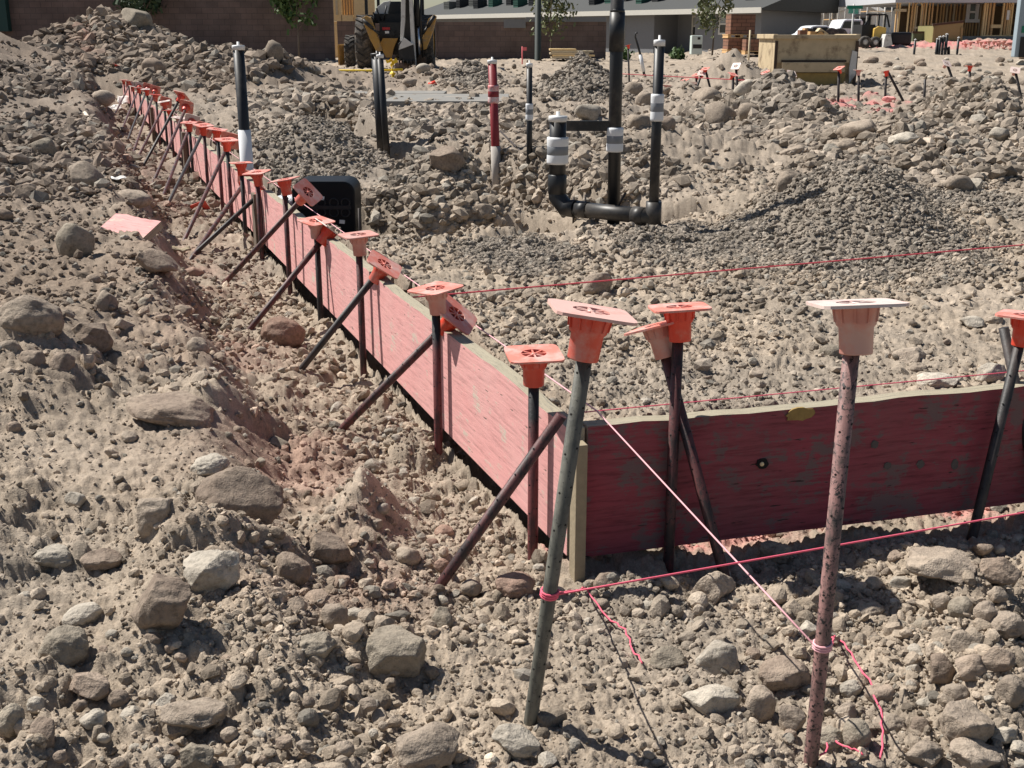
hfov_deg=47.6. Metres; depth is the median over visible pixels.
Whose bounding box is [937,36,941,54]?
yard pipe
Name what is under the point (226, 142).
form stake
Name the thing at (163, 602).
rock
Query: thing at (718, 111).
rock
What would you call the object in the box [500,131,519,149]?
rebar
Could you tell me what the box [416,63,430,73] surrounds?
rock
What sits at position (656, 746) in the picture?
stone
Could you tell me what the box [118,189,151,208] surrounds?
rock
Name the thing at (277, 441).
stone
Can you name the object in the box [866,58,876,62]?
yard stone
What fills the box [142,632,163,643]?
stone
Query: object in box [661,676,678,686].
stone
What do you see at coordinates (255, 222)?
joint cleat
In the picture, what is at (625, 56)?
bush
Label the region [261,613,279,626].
stone
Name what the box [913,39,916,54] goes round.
yard pipe
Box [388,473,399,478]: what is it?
stone
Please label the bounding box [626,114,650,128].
rock
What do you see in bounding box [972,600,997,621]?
rock
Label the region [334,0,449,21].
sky
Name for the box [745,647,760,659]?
stone
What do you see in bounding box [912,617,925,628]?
stone
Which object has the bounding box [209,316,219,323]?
stone
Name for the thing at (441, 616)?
rock
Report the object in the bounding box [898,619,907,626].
stone
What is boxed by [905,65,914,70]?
yard stone
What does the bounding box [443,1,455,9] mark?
tile stack
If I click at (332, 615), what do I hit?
rock
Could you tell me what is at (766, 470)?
form board
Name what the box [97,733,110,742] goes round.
stone
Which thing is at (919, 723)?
rock
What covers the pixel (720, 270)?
mason string
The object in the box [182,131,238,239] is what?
brace stake
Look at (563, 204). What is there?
drain assembly
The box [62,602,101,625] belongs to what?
rock
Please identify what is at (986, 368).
rock
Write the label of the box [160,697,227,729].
rock
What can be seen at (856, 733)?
rock
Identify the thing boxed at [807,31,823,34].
scrap block
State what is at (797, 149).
rock
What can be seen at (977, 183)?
rock
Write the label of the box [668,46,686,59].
bush
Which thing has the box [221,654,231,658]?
stone
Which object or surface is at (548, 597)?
mason string
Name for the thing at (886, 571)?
stone
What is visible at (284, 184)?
form stake
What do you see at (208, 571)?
rock
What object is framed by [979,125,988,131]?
stone
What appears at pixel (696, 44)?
utility box
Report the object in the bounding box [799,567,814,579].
stone
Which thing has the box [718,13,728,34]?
window
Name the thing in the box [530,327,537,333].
stone
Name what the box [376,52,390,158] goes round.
pipe riser
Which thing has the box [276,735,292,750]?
stone
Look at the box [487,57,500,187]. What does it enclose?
pipe riser
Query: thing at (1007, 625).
rock
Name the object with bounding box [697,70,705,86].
stake
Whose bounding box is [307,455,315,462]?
stone
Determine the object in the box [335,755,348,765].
stone
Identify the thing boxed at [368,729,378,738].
stone
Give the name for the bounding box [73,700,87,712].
stone
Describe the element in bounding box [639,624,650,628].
stone
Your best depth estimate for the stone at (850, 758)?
1.81 m
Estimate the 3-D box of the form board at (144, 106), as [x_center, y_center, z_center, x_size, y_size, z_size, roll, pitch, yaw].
[-4.652,-3.495,14.694,0.038,0.273,3.795,-6,18,-20]
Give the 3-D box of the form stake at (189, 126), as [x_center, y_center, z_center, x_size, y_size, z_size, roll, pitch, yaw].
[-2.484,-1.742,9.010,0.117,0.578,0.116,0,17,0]
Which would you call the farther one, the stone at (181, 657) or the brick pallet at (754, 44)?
the brick pallet at (754, 44)
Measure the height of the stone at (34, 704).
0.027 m
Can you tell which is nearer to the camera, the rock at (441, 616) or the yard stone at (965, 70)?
the rock at (441, 616)
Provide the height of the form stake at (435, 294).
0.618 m
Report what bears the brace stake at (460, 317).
attached to the form board at (485, 410)
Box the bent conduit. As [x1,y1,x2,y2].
[634,32,644,74]
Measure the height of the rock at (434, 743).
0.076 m
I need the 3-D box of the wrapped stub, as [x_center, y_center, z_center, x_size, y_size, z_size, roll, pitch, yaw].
[-1.243,-0.939,6.190,0.094,0.173,0.442,-16,23,-42]
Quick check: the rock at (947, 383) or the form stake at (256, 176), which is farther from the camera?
the form stake at (256, 176)
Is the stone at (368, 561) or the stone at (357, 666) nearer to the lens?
the stone at (357, 666)
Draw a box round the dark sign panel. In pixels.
[0,0,11,30]
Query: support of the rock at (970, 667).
on the ground at (82, 474)
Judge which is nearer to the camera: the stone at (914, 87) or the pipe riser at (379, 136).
the pipe riser at (379, 136)
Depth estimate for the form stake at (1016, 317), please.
2.61 m
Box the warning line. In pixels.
[339,69,402,71]
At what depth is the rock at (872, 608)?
2.26 m
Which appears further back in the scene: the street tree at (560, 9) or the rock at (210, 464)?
the street tree at (560, 9)
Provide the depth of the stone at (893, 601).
2.28 m
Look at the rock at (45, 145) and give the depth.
7.73 m
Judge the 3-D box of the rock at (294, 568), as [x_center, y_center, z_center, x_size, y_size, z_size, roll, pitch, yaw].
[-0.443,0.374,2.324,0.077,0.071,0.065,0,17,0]
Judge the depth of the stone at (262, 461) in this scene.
2.92 m
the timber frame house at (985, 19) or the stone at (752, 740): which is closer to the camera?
the stone at (752, 740)
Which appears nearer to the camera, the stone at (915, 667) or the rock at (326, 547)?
the stone at (915, 667)
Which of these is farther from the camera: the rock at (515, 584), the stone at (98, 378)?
the stone at (98, 378)
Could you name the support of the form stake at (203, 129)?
on the ground at (82, 474)
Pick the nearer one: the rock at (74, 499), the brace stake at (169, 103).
the rock at (74, 499)
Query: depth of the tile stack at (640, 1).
60.10 m
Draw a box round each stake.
[115,80,133,112]
[122,82,142,126]
[126,81,130,105]
[127,82,151,138]
[130,86,135,116]
[133,85,160,151]
[134,87,142,114]
[138,96,171,154]
[140,89,150,131]
[142,90,189,165]
[149,94,160,144]
[152,99,193,181]
[158,100,169,146]
[162,110,174,157]
[162,113,199,197]
[166,121,211,207]
[171,116,184,169]
[180,121,196,172]
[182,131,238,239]
[189,170,250,259]
[190,186,265,254]
[192,123,213,190]
[206,127,227,210]
[214,137,238,224]
[220,178,322,284]
[229,161,252,233]
[242,169,270,259]
[247,218,346,329]
[267,176,299,295]
[297,216,334,320]
[299,250,401,369]
[337,295,476,429]
[338,230,378,377]
[358,208,360,230]
[407,281,463,455]
[434,412,566,585]
[504,344,564,560]
[524,298,637,725]
[624,320,729,575]
[625,44,629,82]
[648,302,711,573]
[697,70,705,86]
[701,67,710,86]
[728,72,738,89]
[731,63,740,85]
[748,30,750,59]
[803,298,909,767]
[833,66,844,101]
[855,70,863,101]
[882,70,888,96]
[923,79,925,96]
[942,60,952,76]
[966,65,973,76]
[966,309,1023,540]
[998,326,1023,449]
[1010,66,1022,98]
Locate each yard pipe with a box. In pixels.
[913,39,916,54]
[935,38,937,54]
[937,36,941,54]
[940,35,944,54]
[943,34,948,54]
[956,37,959,54]
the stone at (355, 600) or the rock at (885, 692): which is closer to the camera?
the rock at (885, 692)
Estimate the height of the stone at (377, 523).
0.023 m
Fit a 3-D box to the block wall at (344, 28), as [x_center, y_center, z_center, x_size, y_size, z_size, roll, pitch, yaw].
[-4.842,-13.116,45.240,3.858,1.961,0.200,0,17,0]
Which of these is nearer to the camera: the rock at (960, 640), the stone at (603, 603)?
the rock at (960, 640)
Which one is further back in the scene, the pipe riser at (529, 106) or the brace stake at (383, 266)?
the pipe riser at (529, 106)
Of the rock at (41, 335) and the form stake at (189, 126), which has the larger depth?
the form stake at (189, 126)
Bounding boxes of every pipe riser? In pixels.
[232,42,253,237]
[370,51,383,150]
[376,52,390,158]
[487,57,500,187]
[526,60,532,170]
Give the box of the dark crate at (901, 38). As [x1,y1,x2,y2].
[886,32,911,44]
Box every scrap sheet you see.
[108,104,121,109]
[111,175,125,179]
[117,96,128,103]
[171,246,190,253]
[816,28,827,34]
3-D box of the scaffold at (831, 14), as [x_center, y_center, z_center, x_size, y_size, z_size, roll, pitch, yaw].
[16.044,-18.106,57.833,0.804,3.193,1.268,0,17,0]
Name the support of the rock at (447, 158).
on the ground at (82, 474)
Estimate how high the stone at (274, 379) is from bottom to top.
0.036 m
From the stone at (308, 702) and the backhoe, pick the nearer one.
the stone at (308, 702)
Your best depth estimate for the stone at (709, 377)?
3.00 m
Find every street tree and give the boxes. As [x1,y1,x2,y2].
[112,0,166,14]
[269,0,318,56]
[529,0,581,58]
[691,0,733,54]
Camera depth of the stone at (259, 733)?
1.80 m
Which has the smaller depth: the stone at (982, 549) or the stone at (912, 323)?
the stone at (982, 549)
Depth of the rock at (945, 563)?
2.28 m
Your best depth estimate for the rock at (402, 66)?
31.64 m
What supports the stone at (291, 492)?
on the ground at (82, 474)
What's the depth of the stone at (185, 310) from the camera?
4.15 m
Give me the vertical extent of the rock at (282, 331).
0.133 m
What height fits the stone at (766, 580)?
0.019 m
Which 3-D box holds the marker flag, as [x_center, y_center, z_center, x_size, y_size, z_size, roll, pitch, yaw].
[0.383,-10.272,36.593,0.159,0.714,0.039,0,17,0]
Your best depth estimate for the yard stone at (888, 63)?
31.40 m
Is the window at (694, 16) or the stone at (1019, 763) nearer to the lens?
the stone at (1019, 763)
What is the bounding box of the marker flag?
[522,46,526,63]
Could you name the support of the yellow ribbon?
hanging from the warning line
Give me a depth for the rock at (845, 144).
7.77 m
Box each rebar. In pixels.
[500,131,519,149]
[618,192,626,204]
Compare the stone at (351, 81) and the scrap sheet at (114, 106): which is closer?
the scrap sheet at (114, 106)
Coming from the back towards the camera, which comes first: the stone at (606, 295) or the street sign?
the street sign
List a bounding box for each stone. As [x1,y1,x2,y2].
[0,208,13,219]
[6,421,21,431]
[17,591,29,596]
[23,176,33,182]
[26,696,43,713]
[53,750,67,762]
[61,216,68,220]
[62,309,74,318]
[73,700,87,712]
[86,274,100,283]
[94,374,103,382]
[97,645,107,653]
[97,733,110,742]
[105,629,117,638]
[106,167,120,174]
[108,689,129,707]
[111,757,125,767]
[112,127,119,134]
[114,317,134,329]
[119,705,139,718]
[120,431,138,442]
[121,647,132,656]
[128,743,140,749]
[137,297,151,304]
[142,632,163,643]
[151,343,161,350]
[153,351,165,356]
[164,641,173,653]
[167,747,179,755]
[174,53,182,59]
[174,652,187,662]
[175,304,191,316]
[186,337,208,353]
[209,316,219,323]
[219,99,228,105]
[220,322,231,330]
[220,726,238,742]
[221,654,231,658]
[225,431,233,439]
[233,426,241,432]
[253,77,259,83]
[253,729,266,737]
[255,457,265,466]
[256,755,267,765]
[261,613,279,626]
[265,377,277,382]
[270,435,288,447]
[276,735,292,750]
[280,77,288,83]
[287,490,294,496]
[296,740,314,754]
[302,696,314,707]
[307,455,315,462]
[308,618,317,625]
[316,382,326,387]
[328,95,338,104]
[331,461,342,469]
[335,740,354,756]
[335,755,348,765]
[337,685,348,691]
[338,579,345,587]
[347,78,354,83]
[350,597,359,602]
[352,436,366,444]
[352,663,361,669]
[358,577,373,587]
[358,697,375,712]
[364,458,381,472]
[364,558,374,566]
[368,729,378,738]
[372,518,382,529]
[377,503,389,514]
[378,721,388,730]
[385,678,395,686]
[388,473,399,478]
[388,542,398,550]
[409,497,420,504]
[426,538,438,544]
[434,524,453,535]
[434,558,448,572]
[438,595,448,604]
[451,626,462,630]
[491,756,499,763]
[500,328,509,335]
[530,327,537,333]
[592,598,610,608]
[602,292,610,298]
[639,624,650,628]
[651,742,662,751]
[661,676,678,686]
[663,87,670,94]
[677,738,685,744]
[679,713,688,720]
[693,744,701,749]
[703,375,712,379]
[734,628,744,636]
[734,757,745,766]
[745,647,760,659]
[749,368,763,379]
[749,738,756,742]
[762,578,769,584]
[784,729,796,737]
[797,620,815,637]
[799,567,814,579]
[800,684,810,694]
[829,653,839,661]
[846,754,860,767]
[857,165,867,171]
[862,568,879,576]
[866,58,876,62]
[869,758,886,767]
[880,567,892,575]
[883,61,892,65]
[887,550,903,562]
[890,598,901,604]
[893,65,901,69]
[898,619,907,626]
[899,71,907,75]
[904,678,919,688]
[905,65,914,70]
[905,664,920,673]
[907,598,916,605]
[908,83,922,91]
[908,319,917,326]
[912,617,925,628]
[916,61,926,65]
[916,696,933,709]
[921,304,930,310]
[925,643,935,658]
[943,339,951,344]
[951,61,960,65]
[960,68,967,73]
[965,70,975,75]
[971,543,993,555]
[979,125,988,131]
[984,695,994,703]
[985,313,1002,323]
[987,586,1007,602]
[992,70,1002,75]
[992,545,1004,553]
[994,112,1003,119]
[995,57,1004,61]
[1010,740,1023,754]
[1012,534,1023,540]
[1014,759,1023,767]
[1015,59,1023,64]
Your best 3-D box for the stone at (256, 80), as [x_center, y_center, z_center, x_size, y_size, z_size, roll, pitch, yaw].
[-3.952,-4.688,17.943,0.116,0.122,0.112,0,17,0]
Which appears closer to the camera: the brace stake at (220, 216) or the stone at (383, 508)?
the stone at (383, 508)
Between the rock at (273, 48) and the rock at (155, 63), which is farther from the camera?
the rock at (155, 63)
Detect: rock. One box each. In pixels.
[0,295,64,335]
[0,340,21,352]
[0,703,24,737]
[19,350,45,366]
[28,137,56,154]
[29,716,54,747]
[32,544,72,568]
[37,333,46,337]
[37,624,88,666]
[47,352,74,370]
[53,152,70,161]
[55,223,94,257]
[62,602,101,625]
[64,491,86,506]
[68,160,103,185]
[69,672,109,700]
[71,322,113,352]
[79,708,107,729]
[80,548,122,570]
[92,90,115,106]
[95,290,117,311]
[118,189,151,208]
[121,8,152,28]
[126,390,214,427]
[130,573,190,629]
[135,248,177,272]
[136,497,172,538]
[141,57,165,70]
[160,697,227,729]
[180,742,213,767]
[183,549,239,592]
[185,267,204,275]
[190,453,229,476]
[195,466,283,524]
[261,316,305,347]
[265,40,283,62]
[269,111,283,117]
[275,551,310,585]
[299,631,336,658]
[305,530,351,564]
[320,603,348,629]
[323,505,337,514]
[348,607,362,621]
[366,624,426,678]
[395,60,410,69]
[395,721,459,767]
[396,546,420,565]
[402,78,416,86]
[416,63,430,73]
[429,145,465,171]
[431,606,453,629]
[460,579,481,596]
[474,204,492,218]
[492,723,539,758]
[495,571,535,598]
[574,104,600,120]
[582,272,612,294]
[593,570,618,590]
[624,81,642,95]
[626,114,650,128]
[635,90,650,105]
[641,597,652,610]
[647,646,686,669]
[662,116,675,130]
[682,684,740,714]
[690,571,735,604]
[692,87,721,100]
[695,639,739,676]
[704,101,736,123]
[733,79,752,95]
[738,102,757,120]
[745,684,775,722]
[758,655,810,691]
[759,178,767,184]
[759,540,791,563]
[775,171,798,191]
[778,703,805,730]
[779,145,805,154]
[810,586,843,608]
[818,344,840,357]
[820,725,843,749]
[822,143,839,151]
[834,701,856,717]
[836,118,875,137]
[837,139,855,149]
[840,679,861,696]
[842,718,871,750]
[846,598,884,615]
[864,684,894,702]
[872,711,905,733]
[888,132,918,144]
[890,347,927,362]
[890,576,911,588]
[904,739,943,767]
[905,546,978,583]
[908,362,927,372]
[909,716,931,732]
[916,372,958,387]
[930,592,950,613]
[930,653,954,684]
[939,699,994,743]
[943,175,972,191]
[943,683,969,700]
[947,596,972,617]
[948,736,1001,767]
[949,630,982,652]
[955,654,986,681]
[959,316,984,327]
[971,178,982,190]
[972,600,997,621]
[976,363,1006,381]
[979,557,1021,584]
[982,645,1015,672]
[988,127,1009,141]
[990,611,1023,640]
[991,726,1017,743]
[995,674,1023,708]
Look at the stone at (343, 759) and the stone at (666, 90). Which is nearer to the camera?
the stone at (343, 759)
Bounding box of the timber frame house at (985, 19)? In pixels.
[839,0,1016,39]
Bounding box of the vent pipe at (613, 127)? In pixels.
[566,0,624,224]
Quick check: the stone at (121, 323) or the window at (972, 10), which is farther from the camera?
the window at (972, 10)
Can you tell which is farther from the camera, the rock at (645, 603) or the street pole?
the street pole
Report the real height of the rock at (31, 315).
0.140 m
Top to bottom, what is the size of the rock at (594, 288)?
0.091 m
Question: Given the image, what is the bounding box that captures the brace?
[888,72,904,101]
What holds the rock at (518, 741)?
on the ground at (82, 474)
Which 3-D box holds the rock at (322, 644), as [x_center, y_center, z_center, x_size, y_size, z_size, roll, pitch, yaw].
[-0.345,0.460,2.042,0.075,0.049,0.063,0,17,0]
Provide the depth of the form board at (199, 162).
7.37 m
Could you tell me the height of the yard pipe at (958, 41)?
1.104 m
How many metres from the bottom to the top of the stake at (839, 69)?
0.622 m
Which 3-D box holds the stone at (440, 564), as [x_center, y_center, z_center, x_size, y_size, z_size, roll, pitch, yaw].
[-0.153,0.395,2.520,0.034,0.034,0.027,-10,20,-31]
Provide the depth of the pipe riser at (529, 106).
7.85 m
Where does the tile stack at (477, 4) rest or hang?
on the grey house at (672, 23)
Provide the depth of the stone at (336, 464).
3.07 m
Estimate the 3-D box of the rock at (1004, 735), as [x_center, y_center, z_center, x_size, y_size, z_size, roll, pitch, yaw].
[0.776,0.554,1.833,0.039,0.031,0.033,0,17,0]
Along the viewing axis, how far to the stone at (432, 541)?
2.65 m
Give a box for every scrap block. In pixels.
[797,30,806,34]
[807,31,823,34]
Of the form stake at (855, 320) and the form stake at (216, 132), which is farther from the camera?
the form stake at (216, 132)
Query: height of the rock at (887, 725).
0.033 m
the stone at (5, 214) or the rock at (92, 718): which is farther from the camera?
the stone at (5, 214)
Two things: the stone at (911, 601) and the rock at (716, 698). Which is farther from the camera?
the stone at (911, 601)
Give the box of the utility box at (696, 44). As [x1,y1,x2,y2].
[689,35,702,54]
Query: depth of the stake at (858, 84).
15.02 m
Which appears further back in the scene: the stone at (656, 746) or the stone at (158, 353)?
the stone at (158, 353)
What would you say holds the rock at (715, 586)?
on the ground at (82, 474)
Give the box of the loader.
[853,14,891,47]
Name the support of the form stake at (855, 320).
on the ground at (82, 474)
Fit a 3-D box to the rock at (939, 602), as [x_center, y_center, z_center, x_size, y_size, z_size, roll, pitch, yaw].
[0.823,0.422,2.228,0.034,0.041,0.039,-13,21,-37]
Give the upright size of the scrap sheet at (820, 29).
0.116 m
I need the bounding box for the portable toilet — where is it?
[1011,0,1023,56]
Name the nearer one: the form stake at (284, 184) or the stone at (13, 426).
the stone at (13, 426)
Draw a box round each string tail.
[559,587,642,663]
[819,740,862,755]
[831,635,883,759]
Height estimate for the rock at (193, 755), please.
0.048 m
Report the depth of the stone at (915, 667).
2.02 m
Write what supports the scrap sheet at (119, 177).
on the ground at (82, 474)
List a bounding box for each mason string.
[176,114,832,653]
[413,244,1023,297]
[539,512,1023,600]
[585,370,1023,412]
[625,74,743,80]
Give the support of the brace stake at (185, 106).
on the ground at (82, 474)
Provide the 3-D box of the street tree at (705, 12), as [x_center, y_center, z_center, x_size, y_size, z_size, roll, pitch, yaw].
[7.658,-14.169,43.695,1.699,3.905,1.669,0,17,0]
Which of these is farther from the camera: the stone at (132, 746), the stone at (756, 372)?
the stone at (756, 372)
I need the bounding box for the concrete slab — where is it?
[355,91,508,106]
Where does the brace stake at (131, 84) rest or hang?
attached to the form board at (131, 93)
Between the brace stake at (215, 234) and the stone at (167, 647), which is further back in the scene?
the brace stake at (215, 234)
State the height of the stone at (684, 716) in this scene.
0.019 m
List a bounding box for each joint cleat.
[150,107,155,141]
[181,132,189,173]
[251,192,258,251]
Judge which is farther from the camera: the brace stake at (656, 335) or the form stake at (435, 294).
the form stake at (435, 294)
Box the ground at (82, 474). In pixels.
[0,22,1023,767]
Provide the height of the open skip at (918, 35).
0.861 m
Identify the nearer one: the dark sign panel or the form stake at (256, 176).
the form stake at (256, 176)
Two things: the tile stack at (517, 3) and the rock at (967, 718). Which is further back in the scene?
the tile stack at (517, 3)
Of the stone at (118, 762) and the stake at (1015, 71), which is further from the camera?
the stake at (1015, 71)
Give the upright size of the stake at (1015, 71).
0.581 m
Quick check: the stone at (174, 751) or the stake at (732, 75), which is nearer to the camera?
the stone at (174, 751)
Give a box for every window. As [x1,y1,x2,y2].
[691,15,695,34]
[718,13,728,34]
[965,4,979,22]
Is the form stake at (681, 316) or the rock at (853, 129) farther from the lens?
the rock at (853, 129)
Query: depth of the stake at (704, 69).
16.92 m
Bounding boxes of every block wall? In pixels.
[0,0,335,61]
[337,21,437,59]
[437,17,605,59]
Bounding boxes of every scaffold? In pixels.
[823,7,845,25]
[859,7,892,31]
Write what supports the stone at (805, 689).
on the ground at (82, 474)
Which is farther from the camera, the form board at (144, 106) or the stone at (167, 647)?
the form board at (144, 106)
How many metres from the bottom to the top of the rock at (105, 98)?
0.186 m
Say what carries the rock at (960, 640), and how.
on the ground at (82, 474)
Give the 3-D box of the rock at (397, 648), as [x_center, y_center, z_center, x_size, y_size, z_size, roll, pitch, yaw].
[-0.205,0.487,2.077,0.107,0.084,0.091,0,17,0]
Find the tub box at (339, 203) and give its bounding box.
[292,176,361,232]
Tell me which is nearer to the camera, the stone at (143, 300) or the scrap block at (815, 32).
the stone at (143, 300)
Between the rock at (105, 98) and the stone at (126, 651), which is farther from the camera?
the rock at (105, 98)
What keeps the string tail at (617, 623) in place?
on the ground at (82, 474)
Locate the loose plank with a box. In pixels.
[101,213,163,239]
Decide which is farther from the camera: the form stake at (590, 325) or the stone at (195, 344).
the stone at (195, 344)
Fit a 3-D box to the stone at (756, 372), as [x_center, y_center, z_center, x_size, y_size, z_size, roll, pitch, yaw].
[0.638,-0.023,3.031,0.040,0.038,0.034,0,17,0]
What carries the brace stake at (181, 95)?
attached to the form board at (176, 138)
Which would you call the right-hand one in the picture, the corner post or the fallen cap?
the corner post
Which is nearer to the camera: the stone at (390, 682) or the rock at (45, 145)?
the stone at (390, 682)
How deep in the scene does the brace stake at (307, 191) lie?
4.94 m
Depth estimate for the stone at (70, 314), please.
3.50 m
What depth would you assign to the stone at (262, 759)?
1.74 m
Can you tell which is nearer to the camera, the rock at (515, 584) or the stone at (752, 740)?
the stone at (752, 740)
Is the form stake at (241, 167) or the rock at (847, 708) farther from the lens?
the form stake at (241, 167)
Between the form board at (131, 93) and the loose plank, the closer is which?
the loose plank
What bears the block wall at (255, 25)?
on the ground at (82, 474)
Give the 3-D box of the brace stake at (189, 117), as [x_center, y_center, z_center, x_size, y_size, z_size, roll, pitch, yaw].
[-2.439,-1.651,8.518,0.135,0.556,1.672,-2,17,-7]
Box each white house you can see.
[820,7,844,26]
[821,7,898,31]
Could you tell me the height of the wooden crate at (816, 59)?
0.874 m
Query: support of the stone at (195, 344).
on the ground at (82, 474)
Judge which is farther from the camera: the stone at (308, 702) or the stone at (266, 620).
the stone at (266, 620)
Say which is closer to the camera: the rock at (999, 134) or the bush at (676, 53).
the rock at (999, 134)
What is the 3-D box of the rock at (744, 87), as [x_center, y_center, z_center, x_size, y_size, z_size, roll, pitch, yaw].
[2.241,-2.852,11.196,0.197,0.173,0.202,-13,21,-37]
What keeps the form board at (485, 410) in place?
on the ground at (82, 474)
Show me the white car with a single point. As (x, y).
(830, 31)
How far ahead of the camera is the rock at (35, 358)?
3.08 m
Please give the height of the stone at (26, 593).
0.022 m
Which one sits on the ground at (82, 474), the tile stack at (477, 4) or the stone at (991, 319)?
the stone at (991, 319)
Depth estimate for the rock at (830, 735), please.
1.86 m
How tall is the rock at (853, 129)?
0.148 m
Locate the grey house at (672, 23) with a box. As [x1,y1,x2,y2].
[424,0,838,53]
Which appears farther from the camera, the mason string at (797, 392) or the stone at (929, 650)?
the mason string at (797, 392)
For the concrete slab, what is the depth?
14.99 m
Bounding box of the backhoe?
[338,0,436,68]
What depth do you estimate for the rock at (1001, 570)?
2.25 m
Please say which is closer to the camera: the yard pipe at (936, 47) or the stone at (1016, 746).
the stone at (1016, 746)
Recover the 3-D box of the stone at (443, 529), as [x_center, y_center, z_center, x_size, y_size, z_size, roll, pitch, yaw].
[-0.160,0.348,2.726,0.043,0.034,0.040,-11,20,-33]
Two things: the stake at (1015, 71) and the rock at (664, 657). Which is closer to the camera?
the rock at (664, 657)
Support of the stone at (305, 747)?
on the ground at (82, 474)
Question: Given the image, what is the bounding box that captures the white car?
[792,25,838,34]
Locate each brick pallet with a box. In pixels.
[721,14,756,52]
[740,39,758,54]
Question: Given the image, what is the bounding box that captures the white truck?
[829,19,862,33]
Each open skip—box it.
[911,31,924,40]
[918,20,963,42]
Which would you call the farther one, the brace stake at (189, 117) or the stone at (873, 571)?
the brace stake at (189, 117)
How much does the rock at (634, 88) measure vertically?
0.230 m
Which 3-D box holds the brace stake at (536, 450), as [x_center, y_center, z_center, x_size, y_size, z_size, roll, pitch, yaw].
[-0.075,0.311,2.381,0.367,0.535,0.023,0,17,1]
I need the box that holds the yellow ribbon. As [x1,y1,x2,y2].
[385,58,397,76]
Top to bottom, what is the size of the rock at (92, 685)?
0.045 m
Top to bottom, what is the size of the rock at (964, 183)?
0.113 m
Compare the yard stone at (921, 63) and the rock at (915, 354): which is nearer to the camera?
the rock at (915, 354)
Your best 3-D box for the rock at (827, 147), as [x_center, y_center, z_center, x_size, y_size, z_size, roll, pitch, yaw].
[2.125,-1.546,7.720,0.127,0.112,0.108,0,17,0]
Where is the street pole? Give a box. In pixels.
[534,0,541,60]
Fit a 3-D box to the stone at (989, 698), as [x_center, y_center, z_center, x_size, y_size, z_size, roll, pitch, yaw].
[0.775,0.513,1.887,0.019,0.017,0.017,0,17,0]
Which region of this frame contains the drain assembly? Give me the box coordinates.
[547,35,664,225]
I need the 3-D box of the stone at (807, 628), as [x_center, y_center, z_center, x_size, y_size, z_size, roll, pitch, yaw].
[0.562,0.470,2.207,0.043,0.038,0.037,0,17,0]
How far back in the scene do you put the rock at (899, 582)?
2.34 m
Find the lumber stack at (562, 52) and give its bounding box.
[549,48,594,57]
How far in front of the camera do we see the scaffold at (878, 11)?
58.14 m
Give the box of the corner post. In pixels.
[569,439,587,582]
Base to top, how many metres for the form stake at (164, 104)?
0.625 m
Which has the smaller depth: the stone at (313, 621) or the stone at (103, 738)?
the stone at (103, 738)
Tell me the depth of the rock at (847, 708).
1.94 m
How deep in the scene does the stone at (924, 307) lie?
3.77 m
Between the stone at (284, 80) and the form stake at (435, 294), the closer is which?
the form stake at (435, 294)
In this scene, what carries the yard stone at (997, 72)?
on the ground at (82, 474)
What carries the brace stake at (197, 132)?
attached to the form board at (199, 162)
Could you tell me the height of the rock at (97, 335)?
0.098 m
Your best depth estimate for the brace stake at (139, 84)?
14.66 m
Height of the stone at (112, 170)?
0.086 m
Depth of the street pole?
42.48 m
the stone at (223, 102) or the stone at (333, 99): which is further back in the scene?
the stone at (333, 99)
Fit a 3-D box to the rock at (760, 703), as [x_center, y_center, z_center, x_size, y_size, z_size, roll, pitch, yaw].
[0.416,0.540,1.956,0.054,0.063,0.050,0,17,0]
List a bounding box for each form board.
[122,82,135,107]
[134,91,154,123]
[153,105,191,165]
[188,133,266,244]
[262,190,584,555]
[583,380,1023,556]
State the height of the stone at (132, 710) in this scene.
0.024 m
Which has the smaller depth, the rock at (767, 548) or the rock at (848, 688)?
the rock at (848, 688)
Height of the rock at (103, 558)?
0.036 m
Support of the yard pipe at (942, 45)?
on the ground at (82, 474)
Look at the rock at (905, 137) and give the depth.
7.57 m
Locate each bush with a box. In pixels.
[623,47,634,60]
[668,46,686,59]
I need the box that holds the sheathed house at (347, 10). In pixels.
[333,0,374,57]
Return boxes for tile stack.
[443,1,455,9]
[456,0,468,7]
[473,0,486,8]
[488,0,502,6]
[506,0,512,5]
[513,0,527,7]
[528,0,534,5]
[588,0,603,4]
[636,0,648,3]
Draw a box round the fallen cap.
[190,201,209,209]
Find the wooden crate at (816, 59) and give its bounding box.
[757,34,860,85]
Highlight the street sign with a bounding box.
[847,4,862,33]
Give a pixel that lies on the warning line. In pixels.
(348, 70)
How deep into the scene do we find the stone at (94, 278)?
4.18 m
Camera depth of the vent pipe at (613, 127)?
5.35 m
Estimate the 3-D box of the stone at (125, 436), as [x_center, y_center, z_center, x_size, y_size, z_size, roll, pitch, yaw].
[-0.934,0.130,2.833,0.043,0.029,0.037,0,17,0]
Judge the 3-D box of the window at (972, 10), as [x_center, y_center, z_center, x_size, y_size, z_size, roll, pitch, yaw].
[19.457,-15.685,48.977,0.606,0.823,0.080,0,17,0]

